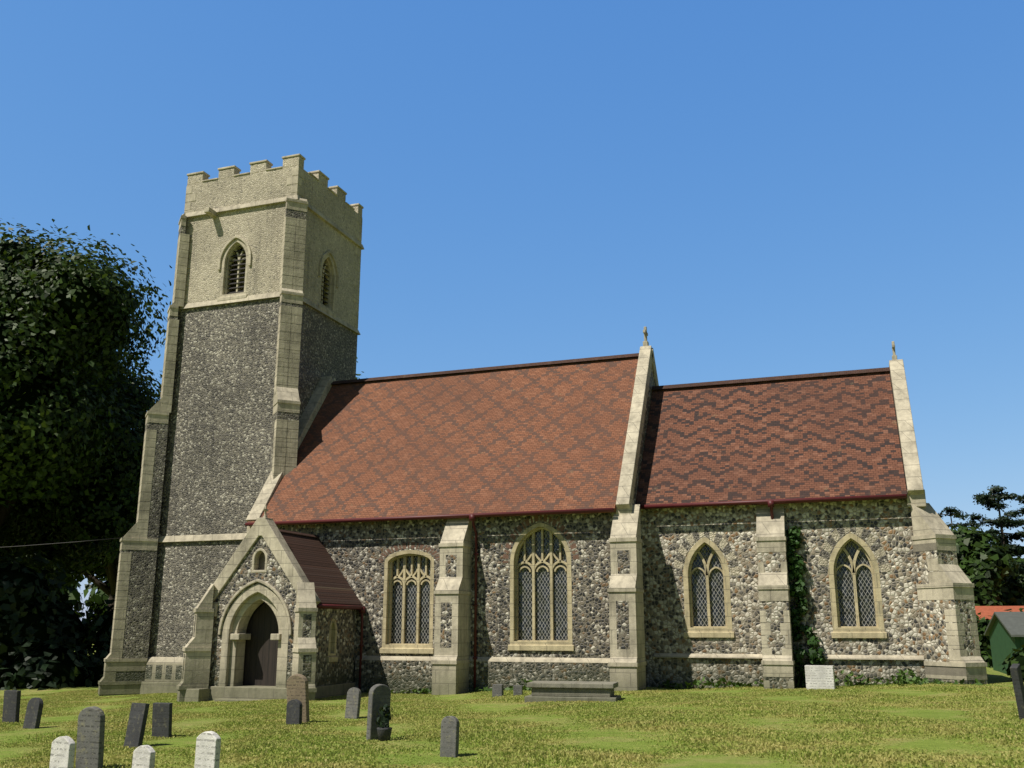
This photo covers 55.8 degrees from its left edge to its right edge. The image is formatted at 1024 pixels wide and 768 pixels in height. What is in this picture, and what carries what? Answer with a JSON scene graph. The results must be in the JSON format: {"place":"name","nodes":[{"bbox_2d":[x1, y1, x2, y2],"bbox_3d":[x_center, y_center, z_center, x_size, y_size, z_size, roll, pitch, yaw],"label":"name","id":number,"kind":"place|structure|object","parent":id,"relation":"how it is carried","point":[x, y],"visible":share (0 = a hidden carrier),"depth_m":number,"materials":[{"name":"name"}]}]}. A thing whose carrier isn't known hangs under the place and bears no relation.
{"place":"outdoors","nodes":[
{"label":"outdoors","id":0,"kind":"place"},
{"bbox_2d":[0,644,1023,767],"bbox_3d":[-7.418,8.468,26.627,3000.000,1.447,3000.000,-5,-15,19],"label":"ground","id":1,"kind":"structure","parent":0,"point":[731,761],"depth_m":13.47,"materials":[{"name":"green plant"}]},
{"bbox_2d":[0,547,114,690],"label":"hedge","id":2,"kind":"object","parent":1,"relation":"on","point":[62,668],"visible":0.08,"depth_m":35.48,"materials":[{"name":"green plant"}]},
{"bbox_2d":[0,329,148,593],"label":"tree","id":3,"kind":"object","parent":1,"relation":"on","point":[22,541],"visible":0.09,"depth_m":51.46,"materials":[{"name":"green plant"}]},
{"bbox_2d":[11,428,142,608],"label":"tree","id":4,"kind":"object","parent":1,"relation":"on","point":[95,568],"depth_m":74.26,"materials":[{"name":"green plant"}]},
{"bbox_2d":[56,580,108,641],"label":"shade trees","id":5,"kind":"object","parent":1,"relation":"on","point":[105,582],"depth_m":149.96,"materials":[{"name":"green plant"}]},
{"bbox_2d":[0,219,171,558],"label":"tree","id":6,"kind":"object","parent":1,"relation":"on","point":[77,372],"depth_m":36.90,"materials":[{"name":"green plant"}]},
{"bbox_2d":[107,361,363,567],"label":"tree","id":7,"kind":"object","parent":1,"relation":"on","point":[136,512],"depth_m":47.35,"materials":[{"name":"green plant"}]},
{"bbox_2d":[148,165,361,656],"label":"tower","id":8,"kind":"structure","parent":1,"relation":"on","point":[217,458],"depth_m":30.95,"materials":[{"name":"stone"}]},
{"bbox_2d":[187,156,361,215],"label":"battlements","id":9,"kind":"object","parent":8,"relation":"on","point":[256,168],"visible":0.45,"depth_m":32.77,"materials":[{"name":"beige stone"}]},
{"bbox_2d":[227,246,328,306],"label":"louvres","id":10,"kind":"object","parent":8,"relation":"on","point":[233,287],"visible":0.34,"depth_m":31.90,"materials":[{"name":"grey wood"}]},
{"bbox_2d":[286,674,309,722],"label":"tan graves","id":11,"kind":"object","parent":1,"relation":"on","point":[297,686],"visible":0.67,"depth_m":16.38,"materials":[{"name":"beige stone"}]},
{"bbox_2d":[377,727,391,740],"bbox_3d":[-1.723,4.743,13.051,0.210,0.200,0.210,-5,-15,19],"label":"flower pot","id":12,"kind":"object","parent":1,"relation":"on","point":[384,733],"visible":0.77,"depth_m":12.98,"materials":[{"name":"stone"}]},
{"bbox_2d":[376,704,393,727],"bbox_3d":[-1.718,4.491,13.109,0.246,0.374,0.270,2,-14,-7],"label":"grave plant","id":13,"kind":"object","parent":12,"relation":"on","point":[386,718],"visible":1,"depth_m":13.08,"materials":[{"name":"green plant"}]},
{"bbox_2d":[49,665,835,767],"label":"graves","id":14,"kind":"object","parent":1,"relation":"on","point":[90,738],"depth_m":10.77,"materials":[{"name":"grey stone"}]},
{"bbox_2d":[276,368,654,693],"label":"nave walls","id":15,"kind":"structure","parent":1,"relation":"on","point":[355,550],"depth_m":24.95,"materials":[{"name":"grey stone"}]},
{"bbox_2d":[247,357,637,524],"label":"nave roof","id":16,"kind":"structure","parent":15,"relation":"on","point":[542,438],"depth_m":27.65,"materials":[{"name":"red tile"}]},
{"bbox_2d":[245,494,905,689],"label":"gutters and downpipes","id":17,"kind":"object","parent":15,"relation":"attached to","point":[473,516],"visible":0.94,"depth_m":24.61,"materials":[{"name":"black metal"}]},
{"bbox_2d":[327,522,886,661],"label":"tracery window","id":18,"kind":"structure","parent":15,"relation":"attached to","point":[710,631],"depth_m":24.36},
{"bbox_2d":[391,529,875,643],"bbox_3d":[2.897,4.829,24.581,15.393,4.050,2.959,0,-14,2],"label":"window glass","id":19,"kind":"object","parent":18,"relation":"in","point":[865,597],"visible":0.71,"depth_m":24.51,"materials":[{"name":"grey glass"}]},
{"bbox_2d":[331,353,889,390],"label":"ridge tiles","id":20,"kind":"object","parent":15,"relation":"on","point":[774,378],"visible":0.73,"depth_m":28.79,"materials":[{"name":"red tile"}]},
{"bbox_2d":[378,515,890,575],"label":"arch voussoirs","id":21,"kind":"object","parent":15,"relation":"attached to","point":[832,539],"visible":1,"depth_m":24.27,"materials":[{"name":"stone"}]},
{"bbox_2d":[2,664,1023,747],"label":"gravestones","id":22,"kind":"object","parent":1,"relation":"on","point":[161,721],"visible":0.65,"depth_m":14.67,"materials":[{"name":"grey stone"}]},
{"bbox_2d":[140,153,925,701],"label":"stone dressings","id":23,"kind":"structure","parent":1,"relation":"on","point":[232,687],"depth_m":24.70,"materials":[{"name":"stone"}]},
{"bbox_2d":[209,536,356,687],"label":"porch walls","id":24,"kind":"structure","parent":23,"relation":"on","point":[341,670],"depth_m":24.34,"materials":[{"name":"grey stone"}]},
{"bbox_2d":[243,603,278,685],"bbox_3d":[-6.149,6.680,24.275,1.320,2.450,0.001,-5,-15,19],"label":"porch door","id":25,"kind":"structure","parent":24,"relation":"in","point":[260,658],"depth_m":24.34,"materials":[{"name":"brown wood"}]},
{"bbox_2d":[279,529,361,605],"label":"porch roof","id":26,"kind":"structure","parent":24,"relation":"on","point":[319,567],"depth_m":25.51,"materials":[{"name":"brown tile"}]},
{"bbox_2d":[46,556,1023,641],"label":"tree leaves","id":27,"kind":"object","parent":1,"relation":"on","point":[94,597],"depth_m":148.83,"materials":[{"name":"green plant"}]},
{"bbox_2d":[98,196,987,701],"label":"buttresses","id":28,"kind":"structure","parent":1,"relation":"on","point":[948,622],"depth_m":23.94,"materials":[{"name":"stone"}]},
{"bbox_2d":[0,538,118,547],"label":"overhead cable","id":29,"kind":"object","parent":28,"relation":"attached to","point":[60,543],"visible":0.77,"depth_m":29.84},
{"bbox_2d":[145,665,181,679],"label":"flushwork panels","id":30,"kind":"object","parent":28,"relation":"attached to","point":[168,674],"visible":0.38,"depth_m":28.79,"materials":[{"name":"grey stone"}]},
{"bbox_2d":[524,681,620,702],"bbox_3d":[1.274,6.503,20.135,1.900,0.570,0.840,-3,-14,13],"label":"chest tomb","id":31,"kind":"object","parent":1,"relation":"on","point":[555,691],"visible":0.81,"depth_m":19.84,"materials":[{"name":"stone"}]},
{"bbox_2d":[361,668,983,693],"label":"weeds","id":32,"kind":"object","parent":1,"relation":"on","point":[901,680],"visible":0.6,"depth_m":22.31,"materials":[{"name":"green plant"}]},
{"bbox_2d":[640,376,925,687],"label":"chancel walls","id":33,"kind":"structure","parent":1,"relation":"on","point":[667,532],"depth_m":23.44,"materials":[{"name":"grey stone"}]},
{"bbox_2d":[635,372,906,508],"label":"chancel roof","id":34,"kind":"structure","parent":33,"relation":"on","point":[832,436],"depth_m":25.27,"materials":[{"name":"red tile"}]},
{"bbox_2d":[786,526,826,686],"bbox_3d":[6.916,5.325,22.917,0.968,3.948,0.660,-5,-15,19],"label":"ivy","id":35,"kind":"object","parent":1,"relation":"on","point":[797,568],"visible":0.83,"depth_m":22.93,"materials":[{"name":"green plant"}]},
{"bbox_2d":[936,506,984,529],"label":"pine","id":36,"kind":"object","parent":1,"relation":"on","point":[965,524],"depth_m":79.55,"materials":[{"name":"green plant"}]},
{"bbox_2d":[938,509,976,526],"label":"tree foliage","id":37,"kind":"object","parent":36,"relation":"attached to","point":[949,510],"visible":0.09,"depth_m":79.57,"materials":[{"name":"green plant"}]},
{"bbox_2d":[977,619,992,667],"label":"hedge","id":38,"kind":"object","parent":1,"relation":"on","point":[987,641],"visible":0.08,"depth_m":48.87,"materials":[{"name":"green plant"}]},
{"bbox_2d":[950,525,1023,605],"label":"tree","id":39,"kind":"object","parent":1,"relation":"on","point":[993,584],"visible":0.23,"depth_m":63.30,"materials":[{"name":"green plant"}]},
{"bbox_2d":[965,485,1023,598],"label":"pine","id":40,"kind":"object","parent":1,"relation":"on","point":[981,500],"depth_m":71.26,"materials":[{"name":"green plant"}]},
{"bbox_2d":[975,606,1023,618],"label":"roof","id":41,"kind":"structure","parent":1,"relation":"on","point":[985,611],"depth_m":58.95,"materials":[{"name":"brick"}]},
{"bbox_2d":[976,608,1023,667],"bbox_3d":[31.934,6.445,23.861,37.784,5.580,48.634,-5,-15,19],"label":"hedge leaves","id":42,"kind":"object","parent":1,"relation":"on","point":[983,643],"visible":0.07,"depth_m":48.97,"materials":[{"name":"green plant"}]},
{"bbox_2d":[984,612,1023,673],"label":"shed","id":43,"kind":"structure","parent":1,"relation":"on","point":[1004,631],"depth_m":38.34,"materials":[{"name":"green wood"}]},
{"bbox_2d":[999,494,1023,575],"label":"pine","id":44,"kind":"object","parent":1,"relation":"on","point":[1011,514],"depth_m":76.08,"materials":[{"name":"green plant"}]},
{"bbox_2d":[1002,645,1023,681],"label":"bush leaves","id":45,"kind":"object","parent":1,"relation":"on","point":[1008,659],"visible":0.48,"depth_m":22.04,"materials":[{"name":"green plant"}]},
{"bbox_2d":[0,0,1023,620],"label":"sky","id":46,"kind":"structure","parent":0,"point":[763,188],"materials":[{"name":"blue"}]},
{"bbox_2d":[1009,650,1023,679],"bbox_3d":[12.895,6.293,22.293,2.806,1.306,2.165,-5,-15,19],"label":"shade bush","id":47,"kind":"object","parent":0,"point":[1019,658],"visible":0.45,"depth_m":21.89,"materials":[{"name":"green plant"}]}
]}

